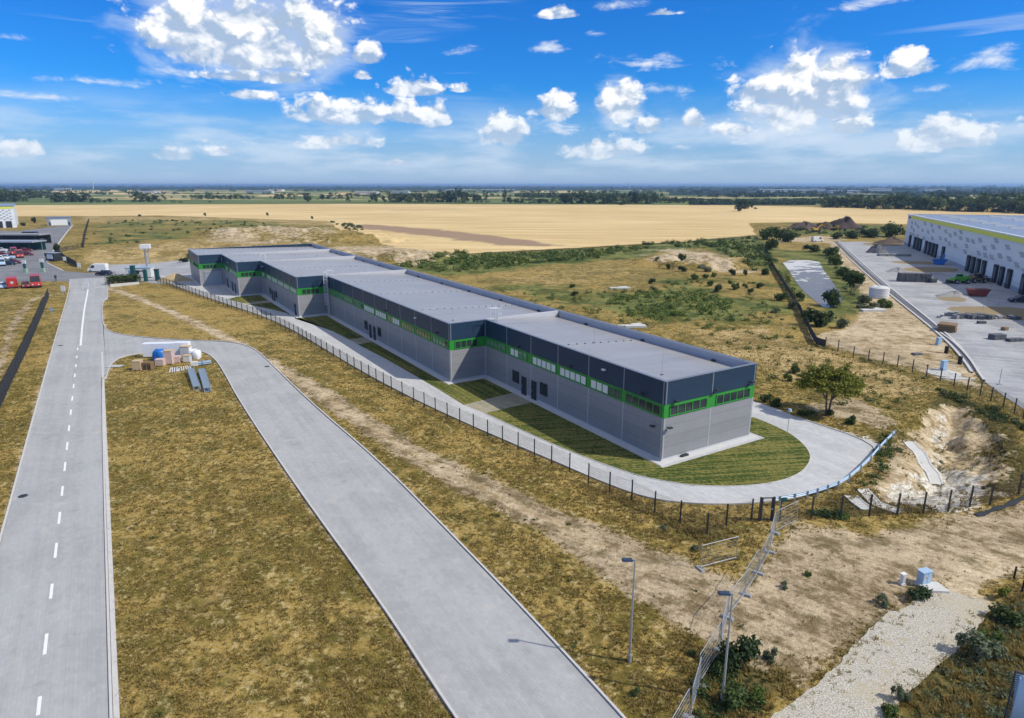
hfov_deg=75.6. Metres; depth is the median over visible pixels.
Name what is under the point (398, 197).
tree
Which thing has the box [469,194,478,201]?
tree
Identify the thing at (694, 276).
shrub
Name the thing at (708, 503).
kerb
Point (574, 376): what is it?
window
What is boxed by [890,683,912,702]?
shrub
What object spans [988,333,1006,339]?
paving stack
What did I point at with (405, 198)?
tree
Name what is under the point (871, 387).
undergrowth
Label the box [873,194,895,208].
tree
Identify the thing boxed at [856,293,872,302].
shrub
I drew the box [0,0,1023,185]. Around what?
sky
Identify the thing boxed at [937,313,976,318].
stone pile
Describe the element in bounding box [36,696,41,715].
road marking
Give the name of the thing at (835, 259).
shrub
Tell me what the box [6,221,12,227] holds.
dock door
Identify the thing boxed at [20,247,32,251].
parked car
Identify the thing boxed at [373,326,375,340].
entrance door
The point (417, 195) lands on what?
tree
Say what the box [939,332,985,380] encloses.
kerb
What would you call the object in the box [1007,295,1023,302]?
parked car
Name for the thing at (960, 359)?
bollard
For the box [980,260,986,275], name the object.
dock door
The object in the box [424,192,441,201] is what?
tree
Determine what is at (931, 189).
distant shed
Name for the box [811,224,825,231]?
excavator
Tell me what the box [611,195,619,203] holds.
tree
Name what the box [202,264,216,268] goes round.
window
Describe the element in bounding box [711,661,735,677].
shrub
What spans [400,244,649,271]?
scrub
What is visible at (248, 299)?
lawn
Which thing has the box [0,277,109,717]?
road
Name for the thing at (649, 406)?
window
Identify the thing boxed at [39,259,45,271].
gate pylon
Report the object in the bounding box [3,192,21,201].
tree
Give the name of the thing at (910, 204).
tree
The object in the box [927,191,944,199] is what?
tree
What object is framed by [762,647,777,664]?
shrub
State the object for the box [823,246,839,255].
shrub
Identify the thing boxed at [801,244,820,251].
shrub
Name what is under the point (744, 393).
window
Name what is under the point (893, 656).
gravel path
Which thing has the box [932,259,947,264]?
skip container
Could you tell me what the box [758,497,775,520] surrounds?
pedestrian gate
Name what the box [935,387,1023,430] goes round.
undergrowth
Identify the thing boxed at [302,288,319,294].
window
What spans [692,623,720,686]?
site fence panel
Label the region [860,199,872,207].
tree
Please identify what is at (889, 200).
tree
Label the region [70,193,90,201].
tree
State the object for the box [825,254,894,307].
undergrowth
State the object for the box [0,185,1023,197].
distant treeline
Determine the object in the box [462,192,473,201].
tree
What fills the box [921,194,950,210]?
tree
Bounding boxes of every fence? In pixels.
[0,288,48,408]
[56,249,76,266]
[59,243,82,251]
[83,219,88,247]
[108,278,139,284]
[157,277,570,471]
[588,463,753,534]
[766,248,825,346]
[779,474,1023,520]
[825,337,1023,419]
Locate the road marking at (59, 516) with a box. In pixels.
[57,512,60,523]
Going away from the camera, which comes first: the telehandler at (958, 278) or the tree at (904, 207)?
the telehandler at (958, 278)
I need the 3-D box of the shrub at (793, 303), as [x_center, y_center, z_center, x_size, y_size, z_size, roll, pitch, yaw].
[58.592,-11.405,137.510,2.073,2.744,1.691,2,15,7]
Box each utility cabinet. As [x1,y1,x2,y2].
[897,572,907,585]
[914,567,933,585]
[934,337,941,345]
[939,360,948,370]
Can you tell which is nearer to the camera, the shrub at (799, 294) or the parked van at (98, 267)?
the shrub at (799, 294)
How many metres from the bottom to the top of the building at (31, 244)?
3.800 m
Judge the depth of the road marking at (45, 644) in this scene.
37.17 m
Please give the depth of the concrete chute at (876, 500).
53.87 m
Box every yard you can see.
[0,225,115,281]
[109,260,190,283]
[838,242,1023,408]
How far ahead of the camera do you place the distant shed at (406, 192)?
2006.75 m
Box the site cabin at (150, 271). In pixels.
[125,266,154,276]
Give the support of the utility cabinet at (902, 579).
on the ground at (398, 232)
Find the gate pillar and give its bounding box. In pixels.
[153,269,159,280]
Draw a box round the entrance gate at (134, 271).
[128,265,147,281]
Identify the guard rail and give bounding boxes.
[771,430,895,504]
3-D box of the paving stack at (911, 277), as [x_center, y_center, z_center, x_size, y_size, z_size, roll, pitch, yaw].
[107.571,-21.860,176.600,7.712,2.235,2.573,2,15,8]
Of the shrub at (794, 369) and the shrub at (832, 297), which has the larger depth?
the shrub at (832, 297)
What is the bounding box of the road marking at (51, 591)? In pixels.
[49,583,53,598]
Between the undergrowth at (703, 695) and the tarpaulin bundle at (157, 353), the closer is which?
the undergrowth at (703, 695)
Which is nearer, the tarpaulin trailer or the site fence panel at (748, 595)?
the site fence panel at (748, 595)
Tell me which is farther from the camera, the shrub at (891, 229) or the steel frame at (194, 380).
the shrub at (891, 229)
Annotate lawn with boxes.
[229,295,266,302]
[248,303,288,313]
[295,315,362,338]
[358,342,511,404]
[487,402,809,486]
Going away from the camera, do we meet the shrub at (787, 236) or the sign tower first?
the sign tower
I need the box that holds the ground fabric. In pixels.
[974,494,1023,515]
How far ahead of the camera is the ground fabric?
53.08 m
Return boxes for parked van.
[0,257,5,265]
[6,276,18,288]
[9,247,16,254]
[15,249,23,257]
[29,274,41,287]
[87,263,108,271]
[811,236,823,241]
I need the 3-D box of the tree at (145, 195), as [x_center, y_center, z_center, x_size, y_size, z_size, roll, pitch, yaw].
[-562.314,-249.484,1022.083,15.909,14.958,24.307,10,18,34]
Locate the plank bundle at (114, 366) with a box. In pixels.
[106,365,123,367]
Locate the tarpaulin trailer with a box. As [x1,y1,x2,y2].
[22,231,38,232]
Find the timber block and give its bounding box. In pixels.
[1000,326,1008,330]
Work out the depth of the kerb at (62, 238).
327.23 m
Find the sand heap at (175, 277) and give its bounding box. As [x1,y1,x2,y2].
[157,273,193,281]
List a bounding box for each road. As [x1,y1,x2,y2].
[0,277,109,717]
[102,309,620,717]
[153,274,879,502]
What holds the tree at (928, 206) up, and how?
on the ground at (398, 232)
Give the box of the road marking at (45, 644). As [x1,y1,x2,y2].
[43,633,48,654]
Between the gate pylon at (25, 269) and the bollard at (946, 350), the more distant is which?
the gate pylon at (25, 269)
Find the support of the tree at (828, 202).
on the ground at (398, 232)
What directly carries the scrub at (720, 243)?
on the ground at (398, 232)
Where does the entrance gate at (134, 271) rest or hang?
on the side yard at (172, 267)
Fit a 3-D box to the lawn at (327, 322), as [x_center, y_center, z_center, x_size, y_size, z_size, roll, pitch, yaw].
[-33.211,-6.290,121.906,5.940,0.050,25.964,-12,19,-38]
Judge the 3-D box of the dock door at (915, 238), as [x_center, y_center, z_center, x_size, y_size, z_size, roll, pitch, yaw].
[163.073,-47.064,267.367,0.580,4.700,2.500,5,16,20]
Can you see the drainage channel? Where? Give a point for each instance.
(911, 308)
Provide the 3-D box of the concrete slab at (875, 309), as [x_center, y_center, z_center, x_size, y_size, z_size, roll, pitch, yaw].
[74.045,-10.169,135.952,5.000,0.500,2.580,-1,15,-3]
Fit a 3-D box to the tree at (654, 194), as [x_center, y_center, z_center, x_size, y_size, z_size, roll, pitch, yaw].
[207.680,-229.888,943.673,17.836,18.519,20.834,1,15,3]
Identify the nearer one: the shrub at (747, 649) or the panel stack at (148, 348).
the shrub at (747, 649)
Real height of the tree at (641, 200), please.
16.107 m
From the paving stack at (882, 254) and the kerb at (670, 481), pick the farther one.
the paving stack at (882, 254)
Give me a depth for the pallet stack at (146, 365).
92.35 m
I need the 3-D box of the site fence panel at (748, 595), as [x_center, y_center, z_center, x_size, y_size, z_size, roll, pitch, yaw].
[15.411,13.698,42.416,0.760,1.820,3.070,6,15,35]
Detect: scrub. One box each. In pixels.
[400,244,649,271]
[642,235,773,270]
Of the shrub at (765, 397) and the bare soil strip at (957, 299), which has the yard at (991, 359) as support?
the bare soil strip at (957, 299)
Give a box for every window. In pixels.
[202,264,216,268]
[240,271,255,276]
[283,283,289,290]
[290,286,296,294]
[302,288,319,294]
[326,287,333,295]
[335,291,342,299]
[344,295,352,304]
[353,299,362,308]
[364,304,373,314]
[364,320,367,329]
[375,309,386,319]
[377,327,380,336]
[387,314,399,326]
[401,321,414,333]
[416,327,430,340]
[432,334,448,348]
[455,338,477,348]
[486,337,505,352]
[510,347,526,361]
[512,369,518,383]
[532,355,555,373]
[540,382,547,396]
[559,366,586,385]
[590,378,620,399]
[625,392,660,416]
[669,397,707,416]
[715,387,750,404]
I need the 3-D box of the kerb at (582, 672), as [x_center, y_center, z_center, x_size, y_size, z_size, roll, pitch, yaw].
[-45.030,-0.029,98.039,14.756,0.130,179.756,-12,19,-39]
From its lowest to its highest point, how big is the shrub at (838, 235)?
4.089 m
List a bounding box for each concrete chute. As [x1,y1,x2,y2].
[844,495,868,509]
[858,488,901,513]
[903,441,943,485]
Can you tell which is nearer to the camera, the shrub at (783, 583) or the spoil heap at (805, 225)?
the shrub at (783, 583)
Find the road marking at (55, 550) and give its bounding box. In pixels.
[54,543,57,557]
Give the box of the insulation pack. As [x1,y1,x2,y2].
[154,358,165,365]
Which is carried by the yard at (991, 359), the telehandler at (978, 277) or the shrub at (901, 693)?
the telehandler at (978, 277)
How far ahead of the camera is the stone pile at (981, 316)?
126.97 m
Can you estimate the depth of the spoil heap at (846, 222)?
387.07 m
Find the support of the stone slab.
on the ground at (398, 232)
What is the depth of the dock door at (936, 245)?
233.88 m
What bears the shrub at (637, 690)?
on the ground at (398, 232)
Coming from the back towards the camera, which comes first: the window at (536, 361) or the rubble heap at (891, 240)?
the rubble heap at (891, 240)
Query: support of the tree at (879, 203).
on the ground at (398, 232)
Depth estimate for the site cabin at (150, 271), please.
182.94 m
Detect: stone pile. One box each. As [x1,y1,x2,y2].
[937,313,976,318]
[944,311,962,315]
[957,312,994,319]
[995,314,1009,318]
[1007,315,1021,319]
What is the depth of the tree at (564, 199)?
912.95 m
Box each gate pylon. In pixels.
[21,260,27,272]
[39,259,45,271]
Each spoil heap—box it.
[785,221,817,228]
[816,221,831,229]
[829,216,864,229]
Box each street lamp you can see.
[622,558,635,662]
[718,590,732,703]
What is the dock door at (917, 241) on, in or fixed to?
in the warehouse at (991, 246)
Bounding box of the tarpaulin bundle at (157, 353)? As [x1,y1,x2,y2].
[152,349,163,360]
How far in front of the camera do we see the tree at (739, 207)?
645.87 m
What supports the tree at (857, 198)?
on the ground at (398, 232)
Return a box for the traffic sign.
[778,498,787,521]
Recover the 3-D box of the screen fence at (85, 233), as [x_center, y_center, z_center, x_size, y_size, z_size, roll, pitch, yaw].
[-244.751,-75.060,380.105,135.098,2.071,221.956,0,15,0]
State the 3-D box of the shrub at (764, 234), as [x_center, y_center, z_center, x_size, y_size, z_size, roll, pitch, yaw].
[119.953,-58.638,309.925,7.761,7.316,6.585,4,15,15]
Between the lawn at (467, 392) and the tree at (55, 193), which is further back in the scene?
the tree at (55, 193)
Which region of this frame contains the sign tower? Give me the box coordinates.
[139,244,154,277]
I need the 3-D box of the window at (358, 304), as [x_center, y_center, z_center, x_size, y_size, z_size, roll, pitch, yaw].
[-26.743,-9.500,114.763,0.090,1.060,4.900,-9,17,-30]
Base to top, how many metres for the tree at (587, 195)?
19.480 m
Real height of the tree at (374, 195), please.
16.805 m
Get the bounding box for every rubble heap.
[866,243,888,252]
[873,237,903,243]
[885,267,909,271]
[935,291,969,296]
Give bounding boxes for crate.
[131,359,142,370]
[928,278,937,282]
[976,321,986,323]
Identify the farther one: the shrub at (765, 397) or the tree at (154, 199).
the tree at (154, 199)
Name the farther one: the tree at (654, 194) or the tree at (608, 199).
the tree at (654, 194)
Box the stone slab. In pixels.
[911,352,922,355]
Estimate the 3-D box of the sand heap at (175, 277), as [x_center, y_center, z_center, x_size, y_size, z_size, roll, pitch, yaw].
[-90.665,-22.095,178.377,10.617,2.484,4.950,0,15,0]
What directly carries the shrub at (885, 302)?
on the ground at (398, 232)
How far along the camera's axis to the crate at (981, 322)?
122.78 m
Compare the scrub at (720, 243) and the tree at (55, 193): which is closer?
the scrub at (720, 243)
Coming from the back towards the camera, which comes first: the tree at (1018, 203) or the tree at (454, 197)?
the tree at (454, 197)
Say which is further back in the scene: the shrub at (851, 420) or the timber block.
the timber block
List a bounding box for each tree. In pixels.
[0,192,5,201]
[1,190,22,200]
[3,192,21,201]
[8,190,37,200]
[22,189,30,197]
[30,190,43,197]
[49,192,60,201]
[49,194,62,201]
[61,191,77,201]
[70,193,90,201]
[74,191,92,201]
[131,190,139,201]
[135,193,143,201]
[140,193,147,201]
[146,196,157,201]
[148,194,165,201]
[302,193,310,201]
[340,192,352,201]
[368,192,378,201]
[380,195,390,201]
[390,194,400,201]
[398,192,414,201]
[401,194,413,202]
[414,194,425,202]
[415,193,425,201]
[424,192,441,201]
[425,195,433,202]
[432,191,445,201]
[442,190,458,201]
[443,190,451,201]
[454,187,461,201]
[457,191,467,202]
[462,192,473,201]
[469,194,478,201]
[502,189,506,201]
[528,197,537,202]
[556,193,572,203]
[567,195,581,203]
[569,191,584,202]
[577,191,599,202]
[581,193,592,203]
[583,194,596,203]
[598,192,606,203]
[602,194,613,203]
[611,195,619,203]
[612,198,630,204]
[617,194,631,203]
[628,192,638,203]
[628,195,641,203]
[635,193,645,203]
[642,194,650,203]
[644,195,658,202]
[651,192,662,202]
[662,196,670,202]
[674,196,684,202]
[734,200,748,210]
[745,200,757,208]
[793,363,866,413]
[812,196,829,205]
[816,197,830,207]
[819,197,841,207]
[821,196,837,205]
[832,198,849,207]
[841,195,864,207]
[845,193,863,205]
[849,194,864,207]
[853,197,872,207]
[857,197,886,208]
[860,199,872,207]
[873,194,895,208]
[880,195,896,208]
[885,194,906,208]
[894,199,909,208]
[895,195,920,208]
[900,198,931,209]
[907,196,920,209]
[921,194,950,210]
[922,200,938,209]
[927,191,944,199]
[931,195,954,210]
[937,197,969,210]
[938,198,962,210]
[950,200,966,210]
[957,197,978,211]
[963,196,1002,211]
[966,197,978,210]
[967,194,992,211]
[976,191,1017,211]
[977,192,1008,205]
[983,199,1012,212]
[990,199,1008,211]
[1002,199,1023,212]
[1013,194,1023,213]
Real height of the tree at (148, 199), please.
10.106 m
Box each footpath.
[245,300,270,303]
[350,337,371,343]
[466,393,529,412]
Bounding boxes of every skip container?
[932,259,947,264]
[965,288,990,295]
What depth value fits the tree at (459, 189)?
991.18 m
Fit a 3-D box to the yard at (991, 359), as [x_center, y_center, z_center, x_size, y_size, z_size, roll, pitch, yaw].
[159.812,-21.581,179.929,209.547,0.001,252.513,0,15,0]
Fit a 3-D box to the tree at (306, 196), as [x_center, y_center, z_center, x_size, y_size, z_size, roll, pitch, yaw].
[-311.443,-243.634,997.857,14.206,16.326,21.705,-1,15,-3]
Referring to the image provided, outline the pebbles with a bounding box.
[293,374,1019,683]
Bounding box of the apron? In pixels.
[189,277,758,465]
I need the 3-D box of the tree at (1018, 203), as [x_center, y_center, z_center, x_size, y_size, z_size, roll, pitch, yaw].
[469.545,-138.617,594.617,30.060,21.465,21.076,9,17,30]
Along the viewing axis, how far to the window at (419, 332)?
91.90 m
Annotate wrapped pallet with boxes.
[162,349,174,363]
[174,355,181,362]
[183,354,191,362]
[190,361,197,366]
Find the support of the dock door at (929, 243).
in the warehouse at (991, 246)
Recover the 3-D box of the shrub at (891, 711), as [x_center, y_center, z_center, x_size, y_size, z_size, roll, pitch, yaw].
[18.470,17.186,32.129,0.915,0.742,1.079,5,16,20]
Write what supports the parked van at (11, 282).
on the ground at (398, 232)
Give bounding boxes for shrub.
[53,243,60,251]
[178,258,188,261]
[630,686,640,697]
[648,278,655,283]
[660,524,667,530]
[678,252,685,260]
[678,266,687,271]
[687,649,696,655]
[690,273,698,279]
[691,544,699,549]
[697,264,711,271]
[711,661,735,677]
[714,284,722,291]
[716,634,762,673]
[720,680,748,710]
[728,268,735,275]
[731,282,739,289]
[747,683,765,704]
[756,282,765,287]
[758,226,776,239]
[758,392,773,401]
[761,268,768,274]
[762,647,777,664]
[763,226,792,239]
[765,236,778,249]
[769,397,781,406]
[770,307,780,312]
[774,292,788,300]
[780,580,787,590]
[782,230,800,241]
[783,372,792,381]
[788,298,798,308]
[790,363,799,373]
[796,291,804,299]
[796,408,816,415]
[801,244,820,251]
[801,307,836,326]
[805,570,811,577]
[821,287,840,307]
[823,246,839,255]
[827,253,843,264]
[827,409,834,414]
[830,231,843,238]
[836,267,857,276]
[836,317,849,327]
[842,271,865,290]
[844,230,859,238]
[844,415,856,424]
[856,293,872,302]
[856,302,879,308]
[859,228,880,236]
[875,593,889,608]
[877,298,892,307]
[880,702,899,717]
[882,221,905,236]
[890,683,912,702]
[907,585,933,600]
[955,629,1008,659]
[972,626,1006,642]
[987,601,1023,628]
[997,586,1011,600]
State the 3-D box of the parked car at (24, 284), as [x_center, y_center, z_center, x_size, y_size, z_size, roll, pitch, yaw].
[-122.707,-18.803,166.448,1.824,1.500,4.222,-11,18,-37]
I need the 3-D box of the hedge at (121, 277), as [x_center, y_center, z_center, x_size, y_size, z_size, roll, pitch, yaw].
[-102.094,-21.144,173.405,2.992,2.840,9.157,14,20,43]
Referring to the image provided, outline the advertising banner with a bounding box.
[1004,670,1023,717]
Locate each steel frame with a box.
[187,368,200,390]
[198,368,211,392]
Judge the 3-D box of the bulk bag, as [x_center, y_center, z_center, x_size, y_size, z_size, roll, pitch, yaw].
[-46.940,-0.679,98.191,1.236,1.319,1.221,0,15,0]
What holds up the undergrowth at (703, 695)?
on the ground at (398, 232)
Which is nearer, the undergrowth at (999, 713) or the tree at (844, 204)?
the undergrowth at (999, 713)
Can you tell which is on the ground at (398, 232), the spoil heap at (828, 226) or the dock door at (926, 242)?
the spoil heap at (828, 226)
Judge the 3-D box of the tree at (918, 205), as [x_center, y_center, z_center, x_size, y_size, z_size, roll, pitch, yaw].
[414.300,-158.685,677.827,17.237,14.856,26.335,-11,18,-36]
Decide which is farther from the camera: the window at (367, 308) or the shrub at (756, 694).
the window at (367, 308)
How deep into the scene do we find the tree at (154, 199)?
1009.59 m
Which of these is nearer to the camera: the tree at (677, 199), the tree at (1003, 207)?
the tree at (1003, 207)
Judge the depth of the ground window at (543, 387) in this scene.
77.13 m
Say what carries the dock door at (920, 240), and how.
in the warehouse at (991, 246)
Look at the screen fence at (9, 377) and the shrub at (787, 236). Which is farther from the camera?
the shrub at (787, 236)
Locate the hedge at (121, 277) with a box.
[104,273,141,283]
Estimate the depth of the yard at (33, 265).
204.39 m
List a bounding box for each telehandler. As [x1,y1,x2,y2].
[942,274,970,283]
[969,273,991,282]
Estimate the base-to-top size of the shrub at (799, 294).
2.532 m
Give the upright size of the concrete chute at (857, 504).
0.576 m
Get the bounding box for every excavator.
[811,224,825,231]
[823,222,838,229]
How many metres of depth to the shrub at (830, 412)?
73.77 m
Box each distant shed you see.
[53,188,71,190]
[137,191,160,192]
[246,191,273,192]
[355,191,378,193]
[392,191,409,193]
[481,189,514,191]
[755,189,796,191]
[797,189,825,190]
[825,190,859,192]
[864,189,891,190]
[918,189,945,190]
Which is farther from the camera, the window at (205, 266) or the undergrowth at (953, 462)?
the window at (205, 266)
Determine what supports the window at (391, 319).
in the warehouse at (658, 398)
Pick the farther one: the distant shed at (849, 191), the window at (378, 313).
the distant shed at (849, 191)
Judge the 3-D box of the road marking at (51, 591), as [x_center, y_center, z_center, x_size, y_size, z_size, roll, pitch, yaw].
[-29.323,14.770,42.019,0.170,0.001,1.874,-9,17,-30]
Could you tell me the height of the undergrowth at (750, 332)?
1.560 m
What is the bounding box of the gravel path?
[771,590,990,717]
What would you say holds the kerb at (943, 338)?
on the ground at (398, 232)
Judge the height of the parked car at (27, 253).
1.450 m
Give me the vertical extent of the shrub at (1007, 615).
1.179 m
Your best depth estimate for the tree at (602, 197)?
911.95 m
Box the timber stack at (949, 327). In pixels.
[936,321,957,332]
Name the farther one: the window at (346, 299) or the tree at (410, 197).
the tree at (410, 197)
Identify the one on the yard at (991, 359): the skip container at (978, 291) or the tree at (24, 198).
the skip container at (978, 291)
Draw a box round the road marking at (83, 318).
[79,289,88,345]
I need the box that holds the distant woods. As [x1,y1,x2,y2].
[680,187,1023,196]
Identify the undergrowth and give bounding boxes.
[86,219,265,244]
[330,221,362,230]
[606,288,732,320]
[685,651,764,717]
[702,303,795,348]
[765,346,924,411]
[769,254,811,323]
[792,224,905,234]
[801,507,849,520]
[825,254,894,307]
[853,432,903,490]
[896,597,1023,717]
[932,438,979,486]
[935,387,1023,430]
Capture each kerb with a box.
[0,281,69,542]
[47,225,72,261]
[101,352,119,717]
[102,288,625,717]
[102,351,458,717]
[151,277,874,504]
[485,413,810,486]
[833,243,972,371]
[838,240,977,367]
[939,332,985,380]
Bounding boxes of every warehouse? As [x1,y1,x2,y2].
[0,203,18,227]
[188,243,757,460]
[904,214,1023,294]
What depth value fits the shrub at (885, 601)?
40.55 m
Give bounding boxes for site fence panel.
[672,689,689,717]
[683,657,701,717]
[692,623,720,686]
[695,536,738,572]
[713,596,728,652]
[720,570,747,621]
[739,549,758,597]
[752,530,772,576]
[764,512,775,554]
[769,501,798,535]
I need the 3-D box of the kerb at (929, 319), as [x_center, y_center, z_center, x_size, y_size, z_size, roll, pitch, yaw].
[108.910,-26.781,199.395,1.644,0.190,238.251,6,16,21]
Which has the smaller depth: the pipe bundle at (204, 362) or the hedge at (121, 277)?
the pipe bundle at (204, 362)
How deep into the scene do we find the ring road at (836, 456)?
66.27 m
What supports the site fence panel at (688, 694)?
on the ground at (398, 232)
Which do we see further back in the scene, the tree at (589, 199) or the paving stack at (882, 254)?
the tree at (589, 199)
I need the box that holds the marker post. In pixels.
[1013,566,1017,578]
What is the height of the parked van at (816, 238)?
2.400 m
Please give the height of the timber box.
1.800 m
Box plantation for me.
[659,197,819,203]
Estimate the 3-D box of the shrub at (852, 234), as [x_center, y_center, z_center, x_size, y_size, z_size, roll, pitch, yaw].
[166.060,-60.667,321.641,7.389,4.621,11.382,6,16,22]
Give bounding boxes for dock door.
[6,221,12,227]
[908,235,911,246]
[912,237,916,248]
[915,238,919,249]
[918,239,922,250]
[923,240,927,253]
[927,242,931,254]
[930,243,934,255]
[933,244,937,257]
[940,246,945,258]
[964,255,971,271]
[969,257,975,273]
[974,258,981,274]
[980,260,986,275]
[991,264,998,282]
[997,266,1005,285]
[1004,269,1012,288]
[1018,274,1023,294]
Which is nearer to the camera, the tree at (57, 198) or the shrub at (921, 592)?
the shrub at (921, 592)
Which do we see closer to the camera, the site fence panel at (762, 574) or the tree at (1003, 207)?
the site fence panel at (762, 574)
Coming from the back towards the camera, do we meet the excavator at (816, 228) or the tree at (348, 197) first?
the tree at (348, 197)
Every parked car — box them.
[0,281,6,287]
[5,260,16,264]
[9,259,21,263]
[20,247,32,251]
[21,281,30,287]
[23,251,33,255]
[95,270,112,275]
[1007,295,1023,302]
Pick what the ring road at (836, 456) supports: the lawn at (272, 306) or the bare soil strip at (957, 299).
the lawn at (272, 306)
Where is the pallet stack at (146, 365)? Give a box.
[141,361,154,369]
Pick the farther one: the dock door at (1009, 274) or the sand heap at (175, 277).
the sand heap at (175, 277)
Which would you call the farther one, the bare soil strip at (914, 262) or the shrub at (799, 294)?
the bare soil strip at (914, 262)
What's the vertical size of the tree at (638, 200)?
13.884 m
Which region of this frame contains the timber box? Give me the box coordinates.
[179,345,191,357]
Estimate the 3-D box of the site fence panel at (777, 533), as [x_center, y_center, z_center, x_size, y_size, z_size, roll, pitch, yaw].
[20.573,11.847,49.500,2.945,1.820,0.760,-11,17,-33]
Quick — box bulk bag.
[191,350,201,358]
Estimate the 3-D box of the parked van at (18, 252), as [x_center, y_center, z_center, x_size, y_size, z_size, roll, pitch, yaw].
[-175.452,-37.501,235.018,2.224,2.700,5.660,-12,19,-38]
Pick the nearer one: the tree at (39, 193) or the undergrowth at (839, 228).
the undergrowth at (839, 228)
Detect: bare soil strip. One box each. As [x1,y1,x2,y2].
[863,242,903,245]
[891,261,933,263]
[903,267,957,271]
[936,297,965,301]
[947,306,1023,319]
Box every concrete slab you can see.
[610,286,630,288]
[618,323,646,327]
[859,307,886,311]
[919,581,949,593]
[941,377,974,379]
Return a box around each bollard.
[944,346,948,353]
[957,356,962,364]
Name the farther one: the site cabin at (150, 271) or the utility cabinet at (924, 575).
the site cabin at (150, 271)
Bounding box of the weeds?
[10,341,863,717]
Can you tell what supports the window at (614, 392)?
in the warehouse at (658, 398)
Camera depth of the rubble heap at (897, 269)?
196.46 m
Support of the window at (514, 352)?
in the warehouse at (658, 398)
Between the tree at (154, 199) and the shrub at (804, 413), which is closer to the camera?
the shrub at (804, 413)
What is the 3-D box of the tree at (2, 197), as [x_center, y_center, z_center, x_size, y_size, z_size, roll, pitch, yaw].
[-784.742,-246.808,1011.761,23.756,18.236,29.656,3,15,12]
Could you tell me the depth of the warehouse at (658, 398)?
84.61 m
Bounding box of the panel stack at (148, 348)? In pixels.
[141,341,190,357]
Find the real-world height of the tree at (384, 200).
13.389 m
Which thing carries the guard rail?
on the ground at (398, 232)
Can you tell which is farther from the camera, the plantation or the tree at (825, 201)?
the plantation
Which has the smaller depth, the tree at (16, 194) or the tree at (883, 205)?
the tree at (883, 205)
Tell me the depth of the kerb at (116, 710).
42.76 m
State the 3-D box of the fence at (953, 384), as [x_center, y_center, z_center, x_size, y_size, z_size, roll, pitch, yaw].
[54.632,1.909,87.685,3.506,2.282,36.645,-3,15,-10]
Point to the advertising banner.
(1017, 710)
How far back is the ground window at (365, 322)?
112.59 m
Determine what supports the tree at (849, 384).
on the ground at (398, 232)
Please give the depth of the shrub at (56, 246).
251.73 m
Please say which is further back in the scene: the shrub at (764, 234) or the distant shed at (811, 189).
the distant shed at (811, 189)
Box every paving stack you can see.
[877,253,910,255]
[896,272,931,281]
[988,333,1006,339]
[1005,337,1023,341]
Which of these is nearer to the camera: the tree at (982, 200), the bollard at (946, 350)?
the bollard at (946, 350)
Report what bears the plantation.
on the ground at (398, 232)
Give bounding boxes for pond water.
[783,260,841,307]
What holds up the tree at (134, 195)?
on the ground at (398, 232)
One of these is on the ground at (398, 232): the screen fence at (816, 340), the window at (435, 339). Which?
the screen fence at (816, 340)
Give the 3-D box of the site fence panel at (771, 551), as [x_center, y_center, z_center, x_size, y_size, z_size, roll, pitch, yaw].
[18.714,12.411,47.387,0.760,1.820,3.174,5,15,27]
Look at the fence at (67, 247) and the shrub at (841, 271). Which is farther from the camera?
the fence at (67, 247)
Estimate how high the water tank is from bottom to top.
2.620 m
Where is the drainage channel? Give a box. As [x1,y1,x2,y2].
[835,242,975,370]
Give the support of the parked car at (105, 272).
on the yard at (33, 265)
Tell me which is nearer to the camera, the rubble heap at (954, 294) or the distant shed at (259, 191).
the rubble heap at (954, 294)
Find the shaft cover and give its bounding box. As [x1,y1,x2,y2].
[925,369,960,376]
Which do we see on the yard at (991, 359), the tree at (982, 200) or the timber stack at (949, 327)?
the timber stack at (949, 327)
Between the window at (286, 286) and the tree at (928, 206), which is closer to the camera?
the window at (286, 286)
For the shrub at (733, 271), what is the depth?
189.03 m
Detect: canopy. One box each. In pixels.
[0,233,51,242]
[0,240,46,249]
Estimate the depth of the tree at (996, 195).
804.69 m
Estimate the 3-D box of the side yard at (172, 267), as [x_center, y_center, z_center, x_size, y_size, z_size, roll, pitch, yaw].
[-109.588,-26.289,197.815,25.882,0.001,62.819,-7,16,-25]
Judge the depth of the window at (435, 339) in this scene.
87.44 m
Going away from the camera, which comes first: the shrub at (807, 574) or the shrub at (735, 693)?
the shrub at (735, 693)
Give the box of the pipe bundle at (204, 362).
[197,360,211,364]
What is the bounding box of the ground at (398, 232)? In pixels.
[0,186,1023,717]
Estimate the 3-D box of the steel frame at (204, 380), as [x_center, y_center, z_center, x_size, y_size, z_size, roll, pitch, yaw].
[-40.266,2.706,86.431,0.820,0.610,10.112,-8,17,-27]
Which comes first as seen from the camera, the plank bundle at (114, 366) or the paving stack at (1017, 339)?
the plank bundle at (114, 366)
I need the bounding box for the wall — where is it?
[110,282,138,286]
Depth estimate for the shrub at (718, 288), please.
157.97 m
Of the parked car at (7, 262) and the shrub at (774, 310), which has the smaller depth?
the shrub at (774, 310)
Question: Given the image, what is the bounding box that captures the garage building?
[46,216,71,225]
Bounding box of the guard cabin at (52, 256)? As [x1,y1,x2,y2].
[44,252,60,260]
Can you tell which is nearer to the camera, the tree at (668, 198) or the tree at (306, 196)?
the tree at (668, 198)
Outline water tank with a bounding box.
[868,285,889,298]
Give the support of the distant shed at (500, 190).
on the ground at (398, 232)
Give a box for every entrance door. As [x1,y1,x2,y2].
[369,324,371,337]
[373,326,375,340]
[521,376,526,395]
[531,380,535,400]
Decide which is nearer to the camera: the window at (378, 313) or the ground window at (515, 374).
the ground window at (515, 374)

